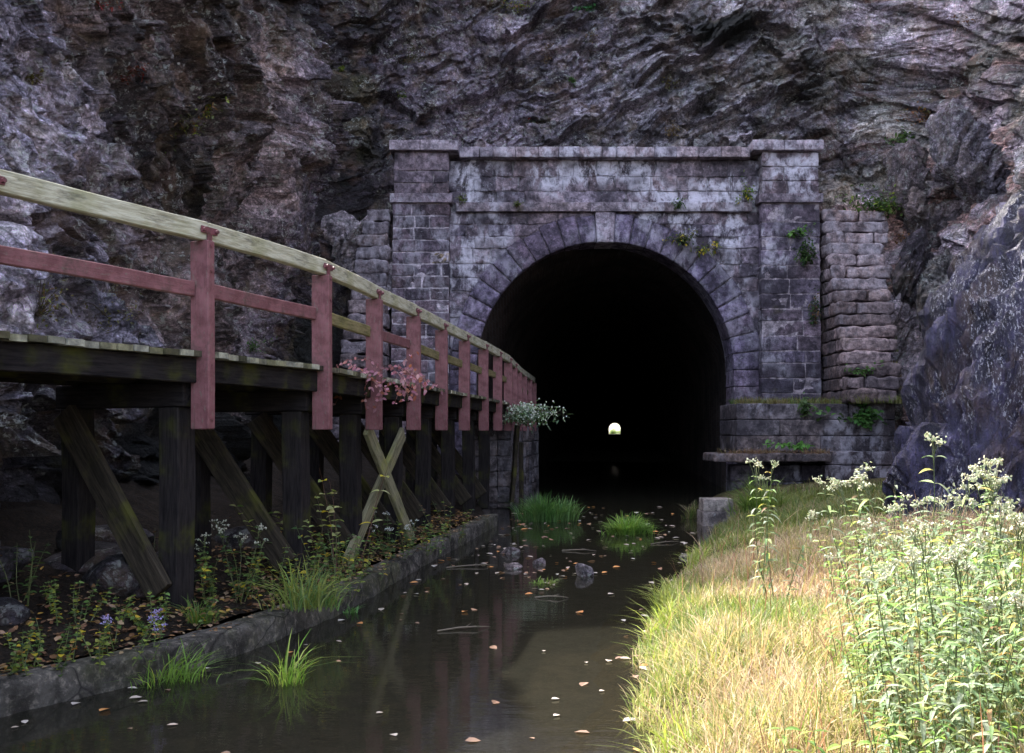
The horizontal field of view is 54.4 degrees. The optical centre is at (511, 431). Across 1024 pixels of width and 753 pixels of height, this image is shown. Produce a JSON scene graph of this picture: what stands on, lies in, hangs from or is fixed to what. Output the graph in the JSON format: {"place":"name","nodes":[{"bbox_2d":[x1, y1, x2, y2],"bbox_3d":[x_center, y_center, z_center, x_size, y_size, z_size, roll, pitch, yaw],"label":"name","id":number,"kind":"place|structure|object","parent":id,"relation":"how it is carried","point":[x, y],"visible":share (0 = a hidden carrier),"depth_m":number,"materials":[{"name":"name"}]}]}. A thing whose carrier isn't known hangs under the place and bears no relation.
{"place":"outdoors","nodes":[
{"label":"outdoors","id":0,"kind":"place"},
{"bbox_2d":[0,439,483,673],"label":"towpath ground","id":1,"kind":"structure","parent":0,"point":[41,520],"depth_m":9.47,"materials":[{"name":"soil"}]},
{"bbox_2d":[0,597,30,625],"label":"rock","id":2,"kind":"object","parent":1,"relation":"on","point":[14,611],"visible":0.94,"depth_m":7.00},
{"bbox_2d":[0,546,34,585],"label":"rock","id":3,"kind":"object","parent":1,"relation":"on","point":[7,553],"visible":0.86,"depth_m":7.74,"materials":[{"name":"stone"}]},
{"bbox_2d":[0,529,50,606],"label":"leafy weed","id":4,"kind":"object","parent":1,"relation":"on","point":[29,582],"visible":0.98,"depth_m":7.42,"materials":[{"name":"green plant"}]},
{"bbox_2d":[3,621,68,674],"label":"leafy weed","id":5,"kind":"object","parent":1,"relation":"on","point":[16,654],"visible":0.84,"depth_m":6.45,"materials":[{"name":"green plant"}]},
{"bbox_2d":[17,605,109,676],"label":"leafy weed","id":6,"kind":"object","parent":1,"relation":"on","point":[23,645],"visible":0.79,"depth_m":6.68,"materials":[{"name":"green plant"}]},
{"bbox_2d":[43,541,122,573],"bbox_3d":[-3.784,1.214,9.060,0.883,0.404,0.767,0,0,0],"label":"rock","id":7,"kind":"object","parent":1,"relation":"on","point":[103,550],"visible":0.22,"depth_m":8.86,"materials":[{"name":"stone"}]},
{"bbox_2d":[40,579,135,625],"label":"leafy weed","id":8,"kind":"object","parent":1,"relation":"on","point":[49,600],"visible":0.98,"depth_m":7.39,"materials":[{"name":"green plant"}]},
{"bbox_2d":[24,611,160,672],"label":"leafy weed","id":9,"kind":"object","parent":1,"relation":"on","point":[101,662],"visible":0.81,"depth_m":6.78,"materials":[{"name":"green plant"}]},
{"bbox_2d":[55,525,154,549],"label":"rock","id":10,"kind":"object","parent":1,"relation":"on","point":[103,533],"visible":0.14,"depth_m":9.36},
{"bbox_2d":[81,553,139,595],"bbox_3d":[-3.333,1.261,8.468,0.691,0.449,0.574,0,0,0],"label":"rock","id":11,"kind":"object","parent":1,"relation":"on","point":[115,572],"visible":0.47,"depth_m":8.27,"materials":[{"name":"stone"}]},
{"bbox_2d":[100,608,167,664],"bbox_3d":[-2.661,1.434,6.997,0.433,0.380,0.468,0,0,-24],"label":"purple aster","id":12,"kind":"object","parent":1,"relation":"on","point":[153,618],"visible":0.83,"depth_m":7.00,"materials":[{"name":"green plant"}]},
{"bbox_2d":[111,591,218,638],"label":"leafy weed","id":13,"kind":"object","parent":1,"relation":"on","point":[134,618],"visible":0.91,"depth_m":7.70,"materials":[{"name":"green plant"}]},
{"bbox_2d":[161,596,240,624],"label":"grass tuft","id":14,"kind":"object","parent":1,"relation":"on","point":[194,618],"visible":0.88,"depth_m":7.90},
{"bbox_2d":[194,519,267,604],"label":"leafy weed","id":15,"kind":"object","parent":1,"relation":"on","point":[223,547],"visible":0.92,"depth_m":8.77,"materials":[{"name":"green plant"}]},
{"bbox_2d":[194,552,267,603],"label":"leafy weed","id":16,"kind":"object","parent":1,"relation":"on","point":[204,567],"visible":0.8,"depth_m":8.73,"materials":[{"name":"green plant"}]},
{"bbox_2d":[212,526,259,548],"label":"rock","id":17,"kind":"object","parent":1,"relation":"on","point":[232,539],"visible":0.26,"depth_m":11.46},
{"bbox_2d":[0,496,488,675],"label":"leaf litter","id":18,"kind":"object","parent":1,"relation":"on","point":[56,638],"visible":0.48,"depth_m":8.40,"materials":[{"name":"plant"}]},
{"bbox_2d":[0,169,536,607],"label":"boardwalk","id":19,"kind":"structure","parent":1,"relation":"on","point":[198,385],"depth_m":9.95,"materials":[{"name":"brown wood"}]},
{"bbox_2d":[333,351,442,412],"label":"pink leaved vine","id":20,"kind":"object","parent":19,"relation":"on","point":[413,378],"visible":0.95,"depth_m":11.31,"materials":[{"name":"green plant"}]},
{"bbox_2d":[502,398,569,433],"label":"hanging shrub","id":21,"kind":"object","parent":19,"relation":"hanging from","point":[521,414],"visible":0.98,"depth_m":22.48,"materials":[{"name":"green plant"}]},
{"bbox_2d":[224,544,321,599],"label":"leafy weed","id":22,"kind":"object","parent":1,"relation":"on","point":[251,570],"visible":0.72,"depth_m":9.31,"materials":[{"name":"green plant"}]},
{"bbox_2d":[231,489,336,577],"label":"arching shrub","id":23,"kind":"object","parent":1,"relation":"on","point":[321,519],"visible":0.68,"depth_m":10.42,"materials":[{"name":"green plant"}]},
{"bbox_2d":[318,467,389,575],"bbox_3d":[-1.694,0.990,10.533,0.833,1.242,0.288,0,0,-32],"label":"yellow leaved sapling","id":24,"kind":"object","parent":1,"relation":"on","point":[331,508],"visible":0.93,"depth_m":10.54,"materials":[{"name":"green plant"}]},
{"bbox_2d":[330,209,392,441],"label":"stepped wing wall","id":25,"kind":"structure","parent":1,"relation":"on","point":[372,256],"depth_m":27.31,"materials":[{"name":"stone"}]},
{"bbox_2d":[320,210,414,309],"bbox_3d":[-4.080,-4.829,27.907,2.888,2.950,0.921,0,0,25],"label":"boulder","id":26,"kind":"object","parent":25,"relation":"on","point":[343,230],"visible":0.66,"depth_m":27.96,"materials":[{"name":"stone"}]},
{"bbox_2d":[0,461,725,752],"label":"water","id":27,"kind":"structure","parent":0,"point":[423,685],"depth_m":7.48,"materials":[{"name":"liquid"}]},
{"bbox_2d":[112,637,231,688],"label":"grass tuft","id":28,"kind":"object","parent":27,"relation":"on","point":[187,674],"visible":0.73,"depth_m":6.99,"materials":[{"name":"plant"}]},
{"bbox_2d":[216,629,358,686],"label":"grass tuft","id":29,"kind":"object","parent":27,"relation":"on","point":[292,676],"visible":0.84,"depth_m":6.91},
{"bbox_2d":[509,425,523,505],"bbox_3d":[0.105,0.798,23.401,0.350,1.906,0.164,0,0,-17],"label":"leaning timber","id":30,"kind":"object","parent":27,"relation":"on","point":[516,442],"visible":0.93,"depth_m":23.37,"materials":[{"name":"brown wood"}]},
{"bbox_2d":[505,489,585,521],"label":"grass tuft","id":31,"kind":"object","parent":27,"relation":"on","point":[543,511],"visible":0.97,"depth_m":19.39,"materials":[{"name":"plant"}]},
{"bbox_2d":[575,563,593,576],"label":"rock","id":32,"kind":"object","parent":27,"relation":"in","point":[583,570],"visible":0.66,"depth_m":12.05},
{"bbox_2d":[596,509,660,535],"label":"grass tuft","id":33,"kind":"object","parent":27,"relation":"on","point":[621,526],"visible":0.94,"depth_m":16.93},
{"bbox_2d":[0,0,1023,545],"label":"cliff","id":34,"kind":"structure","parent":0,"point":[290,146],"depth_m":25.35,"materials":[{"name":"stone"}]},
{"bbox_2d":[34,253,73,332],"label":"cliff plant","id":35,"kind":"object","parent":34,"relation":"on","point":[41,311],"visible":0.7,"depth_m":10.95,"materials":[{"name":"green plant"}]},
{"bbox_2d":[77,284,143,332],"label":"cliff plant","id":36,"kind":"object","parent":34,"relation":"on","point":[105,310],"visible":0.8,"depth_m":12.31,"materials":[{"name":"green plant"}]},
{"bbox_2d":[170,92,229,138],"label":"cliff plant","id":37,"kind":"object","parent":34,"relation":"attached to","point":[185,125],"visible":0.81,"depth_m":15.94,"materials":[{"name":"green plant"}]},
{"bbox_2d":[886,292,923,383],"bbox_3d":[11.065,-2.751,27.467,2.451,3.372,0.929,0,0,0],"label":"boulder","id":38,"kind":"object","parent":34,"relation":"on","point":[906,321],"visible":0.33,"depth_m":27.23,"materials":[{"name":"stone"}]},
{"bbox_2d":[890,226,933,308],"bbox_3d":[11.036,-4.373,27.291,1.210,2.535,1.212,0,0,27],"label":"boulder","id":39,"kind":"object","parent":34,"relation":"attached to","point":[916,254],"visible":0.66,"depth_m":27.03,"materials":[{"name":"stone"}]},
{"bbox_2d":[883,139,961,249],"bbox_3d":[12.114,-6.269,27.704,3.207,3.846,1.406,0,0,0],"label":"boulder","id":40,"kind":"object","parent":34,"relation":"on","point":[907,171],"visible":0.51,"depth_m":27.40,"materials":[{"name":"stone"}]},
{"bbox_2d":[915,248,953,331],"bbox_3d":[11.598,-3.293,25.901,2.032,3.256,3.027,0,0,21],"label":"boulder","id":41,"kind":"object","parent":34,"relation":"on","point":[933,277],"visible":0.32,"depth_m":25.47,"materials":[{"name":"stone"}]},
{"bbox_2d":[925,97,1010,212],"bbox_3d":[12.772,-6.876,26.245,3.335,3.724,1.461,0,0,0],"label":"boulder","id":42,"kind":"object","parent":34,"relation":"on","point":[965,152],"visible":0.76,"depth_m":25.89,"materials":[{"name":"stone"}]},
{"bbox_2d":[588,477,1023,752],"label":"bank","id":43,"kind":"structure","parent":0,"point":[725,494],"depth_m":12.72,"materials":[{"name":"yellow plant"}]},
{"bbox_2d":[697,497,735,525],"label":"stone block","id":44,"kind":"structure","parent":43,"relation":"on","point":[712,511],"depth_m":18.50,"materials":[{"name":"stone"}]},
{"bbox_2d":[720,470,804,517],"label":"grass tuft","id":45,"kind":"object","parent":43,"relation":"on","point":[744,505],"visible":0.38,"depth_m":17.94,"materials":[{"name":"plant"}]},
{"bbox_2d":[745,458,822,602],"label":"white flowering weed","id":46,"kind":"object","parent":43,"relation":"on","point":[767,557],"visible":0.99,"depth_m":8.49,"materials":[{"name":"green plant"}]},
{"bbox_2d":[765,726,914,752],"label":"leafy weed","id":47,"kind":"object","parent":43,"relation":"on","point":[830,747],"visible":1,"depth_m":3.66,"materials":[{"name":"green plant"}]},
{"bbox_2d":[812,461,875,624],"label":"white flowering weed","id":48,"kind":"object","parent":43,"relation":"on","point":[836,482],"visible":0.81,"depth_m":6.67,"materials":[{"name":"green plant"}]},
{"bbox_2d":[811,536,881,589],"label":"leafy weed","id":49,"kind":"object","parent":43,"relation":"on","point":[826,561],"visible":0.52,"depth_m":8.42,"materials":[{"name":"green plant"}]},
{"bbox_2d":[820,609,898,679],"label":"leafy weed","id":50,"kind":"object","parent":43,"relation":"on","point":[857,626],"visible":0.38,"depth_m":5.67,"materials":[{"name":"green plant"}]},
{"bbox_2d":[823,550,901,721],"bbox_3d":[1.728,1.027,4.810,0.388,0.901,0.336,0,0,-30],"label":"white flowering weed","id":51,"kind":"object","parent":43,"relation":"on","point":[885,574],"visible":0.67,"depth_m":4.82,"materials":[{"name":"green plant"}]},
{"bbox_2d":[833,568,894,643],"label":"leafy weed","id":52,"kind":"object","parent":43,"relation":"on","point":[848,610],"visible":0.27,"depth_m":6.45,"materials":[{"name":"green plant"}]},
{"bbox_2d":[863,485,904,612],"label":"leafy weed","id":53,"kind":"object","parent":43,"relation":"on","point":[896,486],"visible":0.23,"depth_m":7.09,"materials":[{"name":"green plant"}]},
{"bbox_2d":[837,645,931,729],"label":"leafy weed","id":54,"kind":"object","parent":43,"relation":"on","point":[847,678],"visible":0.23,"depth_m":4.95,"materials":[{"name":"green plant"}]},
{"bbox_2d":[852,530,918,726],"bbox_3d":[1.770,0.970,4.755,0.302,0.983,0.600,0,0,13],"label":"leafy weed","id":55,"kind":"object","parent":43,"relation":"on","point":[894,611],"visible":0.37,"depth_m":4.75,"materials":[{"name":"green plant"}]},
{"bbox_2d":[837,526,934,719],"bbox_3d":[1.833,0.953,4.881,0.622,1.020,0.313,0,0,-24],"label":"leafy weed","id":56,"kind":"object","parent":43,"relation":"on","point":[863,634],"visible":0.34,"depth_m":4.82,"materials":[{"name":"green plant"}]},
{"bbox_2d":[854,542,924,670],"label":"leafy weed","id":57,"kind":"object","parent":43,"relation":"on","point":[874,615],"visible":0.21,"depth_m":5.54,"materials":[{"name":"green plant"}]},
{"bbox_2d":[858,591,930,752],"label":"leafy weed","id":58,"kind":"object","parent":43,"relation":"on","point":[886,700],"visible":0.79,"depth_m":4.05,"materials":[{"name":"green plant"}]},
{"bbox_2d":[836,597,958,752],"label":"leafy weed","id":59,"kind":"object","parent":43,"relation":"on","point":[854,701],"visible":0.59,"depth_m":4.14,"materials":[{"name":"green plant"}]},
{"bbox_2d":[856,559,943,752],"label":"leafy weed","id":60,"kind":"object","parent":43,"relation":"on","point":[909,648],"visible":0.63,"depth_m":4.23,"materials":[{"name":"green plant"}]},
{"bbox_2d":[857,505,948,636],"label":"white flowering weed","id":61,"kind":"object","parent":43,"relation":"on","point":[898,507],"visible":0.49,"depth_m":6.06,"materials":[{"name":"green plant"}]},
{"bbox_2d":[857,629,959,725],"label":"leafy weed","id":62,"kind":"object","parent":43,"relation":"on","point":[932,642],"visible":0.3,"depth_m":4.75,"materials":[{"name":"green plant"}]},
{"bbox_2d":[854,432,983,624],"bbox_3d":[2.522,0.664,6.136,0.771,1.333,0.319,0,0,23],"label":"white flowering weed","id":63,"kind":"object","parent":43,"relation":"on","point":[940,443],"visible":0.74,"depth_m":6.12,"materials":[{"name":"green plant"}]},
{"bbox_2d":[851,513,989,752],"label":"white flowering weed","id":64,"kind":"object","parent":43,"relation":"on","point":[951,552],"visible":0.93,"depth_m":3.90,"materials":[{"name":"green plant"}]},
{"bbox_2d":[878,530,968,669],"bbox_3d":[2.246,0.968,5.404,0.505,0.872,0.208,0,0,2],"label":"white flowering weed","id":65,"kind":"object","parent":43,"relation":"on","point":[916,535],"visible":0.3,"depth_m":5.41,"materials":[{"name":"green plant"}]},
{"bbox_2d":[863,704,992,752],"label":"leafy weed","id":66,"kind":"object","parent":43,"relation":"on","point":[928,748],"visible":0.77,"depth_m":3.92,"materials":[{"name":"green plant"}]},
{"bbox_2d":[876,496,984,673],"bbox_3d":[2.248,0.867,5.309,0.605,1.046,0.250,0,0,-4],"label":"white flowering weed","id":67,"kind":"object","parent":43,"relation":"on","point":[923,502],"visible":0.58,"depth_m":5.31,"materials":[{"name":"green plant"}]},
{"bbox_2d":[893,544,967,687],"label":"leafy weed","id":68,"kind":"object","parent":43,"relation":"on","point":[932,603],"visible":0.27,"depth_m":5.06,"materials":[{"name":"green plant"}]},
{"bbox_2d":[896,566,979,684],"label":"leafy weed","id":69,"kind":"object","parent":43,"relation":"on","point":[906,617],"visible":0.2,"depth_m":5.01,"materials":[{"name":"green plant"}]},
{"bbox_2d":[903,582,976,752],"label":"leafy weed","id":70,"kind":"object","parent":43,"relation":"on","point":[941,652],"visible":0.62,"depth_m":3.96,"materials":[{"name":"green plant"}]},
{"bbox_2d":[909,620,980,752],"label":"leafy weed","id":71,"kind":"object","parent":43,"relation":"on","point":[960,667],"visible":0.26,"depth_m":4.19,"materials":[{"name":"green plant"}]},
{"bbox_2d":[910,582,991,713],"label":"leafy weed","id":72,"kind":"object","parent":43,"relation":"on","point":[967,626],"visible":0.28,"depth_m":4.59,"materials":[{"name":"green plant"}]},
{"bbox_2d":[900,516,1009,750],"bbox_3d":[1.981,0.901,4.334,0.585,1.071,0.318,0,0,-21],"label":"white flowering weed","id":73,"kind":"object","parent":43,"relation":"on","point":[924,526],"visible":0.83,"depth_m":4.31,"materials":[{"name":"green plant"}]},
{"bbox_2d":[910,613,1009,752],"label":"leafy weed","id":74,"kind":"object","parent":43,"relation":"on","point":[974,749],"visible":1,"depth_m":3.42,"materials":[{"name":"green plant"}]},
{"bbox_2d":[911,699,1023,752],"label":"leafy weed","id":75,"kind":"object","parent":43,"relation":"on","point":[926,741],"visible":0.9,"depth_m":3.47,"materials":[{"name":"green plant"}]},
{"bbox_2d":[933,496,1005,595],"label":"white flowering weed","id":76,"kind":"object","parent":43,"relation":"on","point":[942,501],"visible":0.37,"depth_m":7.09,"materials":[{"name":"green plant"}]},
{"bbox_2d":[928,628,1021,752],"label":"leafy weed","id":77,"kind":"object","parent":43,"relation":"on","point":[959,697],"visible":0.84,"depth_m":3.69,"materials":[{"name":"green plant"}]},
{"bbox_2d":[938,466,1011,660],"bbox_3d":[2.436,0.794,5.367,0.663,1.214,0.360,0,0,-39],"label":"white flowering weed","id":78,"kind":"object","parent":43,"relation":"on","point":[999,498],"visible":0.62,"depth_m":5.42,"materials":[{"name":"green plant"}]},
{"bbox_2d":[951,627,1000,741],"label":"leafy weed","id":79,"kind":"object","parent":43,"relation":"on","point":[978,670],"visible":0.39,"depth_m":4.35,"materials":[{"name":"green plant"}]},
{"bbox_2d":[944,487,1023,715],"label":"white flowering weed","id":80,"kind":"object","parent":43,"relation":"on","point":[1015,517],"visible":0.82,"depth_m":4.53,"materials":[{"name":"green plant"}]},
{"bbox_2d":[948,559,1021,713],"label":"leafy weed","id":81,"kind":"object","parent":43,"relation":"on","point":[982,611],"visible":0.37,"depth_m":4.69,"materials":[{"name":"green plant"}]},
{"bbox_2d":[959,475,1012,647],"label":"white flowering weed","id":82,"kind":"object","parent":43,"relation":"on","point":[975,524],"visible":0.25,"depth_m":5.98,"materials":[{"name":"green plant"}]},
{"bbox_2d":[950,570,1023,676],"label":"leafy weed","id":83,"kind":"object","parent":43,"relation":"on","point":[985,613],"visible":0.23,"depth_m":5.10,"materials":[{"name":"green plant"}]},
{"bbox_2d":[962,521,1023,672],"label":"white flowering weed","id":84,"kind":"object","parent":43,"relation":"on","point":[1018,555],"visible":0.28,"depth_m":5.56,"materials":[{"name":"green plant"}]},
{"bbox_2d":[968,455,1023,663],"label":"white flowering weed","id":85,"kind":"object","parent":43,"relation":"on","point":[985,463],"visible":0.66,"depth_m":5.50,"materials":[{"name":"green plant"}]},
{"bbox_2d":[974,589,1023,751],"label":"white flowering weed","id":86,"kind":"object","parent":43,"relation":"on","point":[1017,599],"visible":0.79,"depth_m":4.03,"materials":[{"name":"green plant"}]},
{"bbox_2d":[983,583,1023,751],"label":"leafy weed","id":87,"kind":"object","parent":43,"relation":"on","point":[1010,704],"visible":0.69,"depth_m":4.20,"materials":[{"name":"green plant"}]},
{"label":"canal bed","id":88,"kind":"object","parent":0,"visible":0},
{"bbox_2d":[0,514,497,717],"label":"canal kerb","id":89,"kind":"structure","parent":88,"relation":"on","point":[40,686],"depth_m":7.49,"materials":[{"name":"concrete"}]},
{"bbox_2d":[235,556,379,612],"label":"grass tuft","id":90,"kind":"object","parent":89,"relation":"on","point":[316,600],"visible":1,"depth_m":8.53,"materials":[{"name":"plant"}]},
{"bbox_2d":[291,520,380,598],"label":"leafy weed","id":91,"kind":"object","parent":89,"relation":"on","point":[334,558],"visible":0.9,"depth_m":9.60,"materials":[{"name":"green plant"}]},
{"bbox_2d":[322,536,396,579],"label":"leafy weed","id":92,"kind":"object","parent":89,"relation":"on","point":[357,559],"visible":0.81,"depth_m":10.67,"materials":[{"name":"green plant"}]},
{"bbox_2d":[371,511,418,560],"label":"leafy weed","id":93,"kind":"object","parent":89,"relation":"on","point":[388,548],"visible":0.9,"depth_m":12.17,"materials":[{"name":"green plant"}]},
{"bbox_2d":[396,518,449,556],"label":"leafy weed","id":94,"kind":"object","parent":89,"relation":"on","point":[427,538],"visible":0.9,"depth_m":12.95,"materials":[{"name":"green plant"}]},
{"bbox_2d":[475,411,511,505],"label":"stone pier","id":95,"kind":"structure","parent":88,"relation":"on","point":[500,459],"depth_m":23.49,"materials":[{"name":"stone"}]},
{"bbox_2d":[497,427,538,499],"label":"towpath wall","id":96,"kind":"structure","parent":88,"relation":"on","point":[528,439],"depth_m":29.89,"materials":[{"name":"stone"}]},
{"bbox_2d":[389,140,823,488],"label":"tunnel portal","id":97,"kind":"object","parent":88,"relation":"on","point":[584,295],"visible":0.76,"depth_m":28.01,"materials":[{"name":"stone"}]},
{"bbox_2d":[662,228,697,250],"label":"creeper","id":98,"kind":"object","parent":97,"relation":"attached to","point":[683,238],"visible":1,"depth_m":27.76,"materials":[{"name":"green plant"}]},
{"bbox_2d":[792,223,818,267],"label":"ivy","id":99,"kind":"object","parent":97,"relation":"attached to","point":[805,257],"visible":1,"depth_m":27.36,"materials":[{"name":"green plant"}]},
{"bbox_2d":[720,403,895,490],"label":"retaining wall","id":100,"kind":"structure","parent":88,"relation":"on","point":[852,446],"depth_m":25.94,"materials":[{"name":"stone"}]},
{"bbox_2d":[703,452,831,461],"bbox_3d":[6.473,0.645,25.411,2.963,0.249,1.384,0,0,0],"label":"stone ledge","id":101,"kind":"object","parent":100,"relation":"attached to","point":[762,457],"visible":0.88,"depth_m":24.75,"materials":[{"name":"stone"}]},
{"bbox_2d":[717,447,832,453],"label":"dry grass","id":102,"kind":"structure","parent":101,"relation":"on","point":[751,451],"depth_m":25.05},
{"bbox_2d":[728,395,879,403],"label":"grass","id":103,"kind":"structure","parent":100,"relation":"on","point":[741,400],"depth_m":26.18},
{"bbox_2d":[802,402,886,430],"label":"leafy weed","id":104,"kind":"object","parent":100,"relation":"on","point":[865,418],"visible":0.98,"depth_m":25.68,"materials":[{"name":"green plant"}]},
{"bbox_2d":[819,209,901,403],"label":"stepped wing wall","id":105,"kind":"structure","parent":100,"relation":"on","point":[855,296],"depth_m":26.79,"materials":[{"name":"stone"}]},
{"bbox_2d":[835,178,904,218],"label":"shrub","id":106,"kind":"object","parent":105,"relation":"on","point":[881,205],"visible":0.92,"depth_m":27.85,"materials":[{"name":"green plant"}]},
{"label":"ground","id":107,"kind":"structure","parent":0,"visible":0},
{"bbox_2d":[882,190,1023,522],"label":"rock outcrop","id":108,"kind":"object","parent":107,"relation":"on","point":[962,389],"visible":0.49,"depth_m":13.56,"materials":[{"name":"stone"}]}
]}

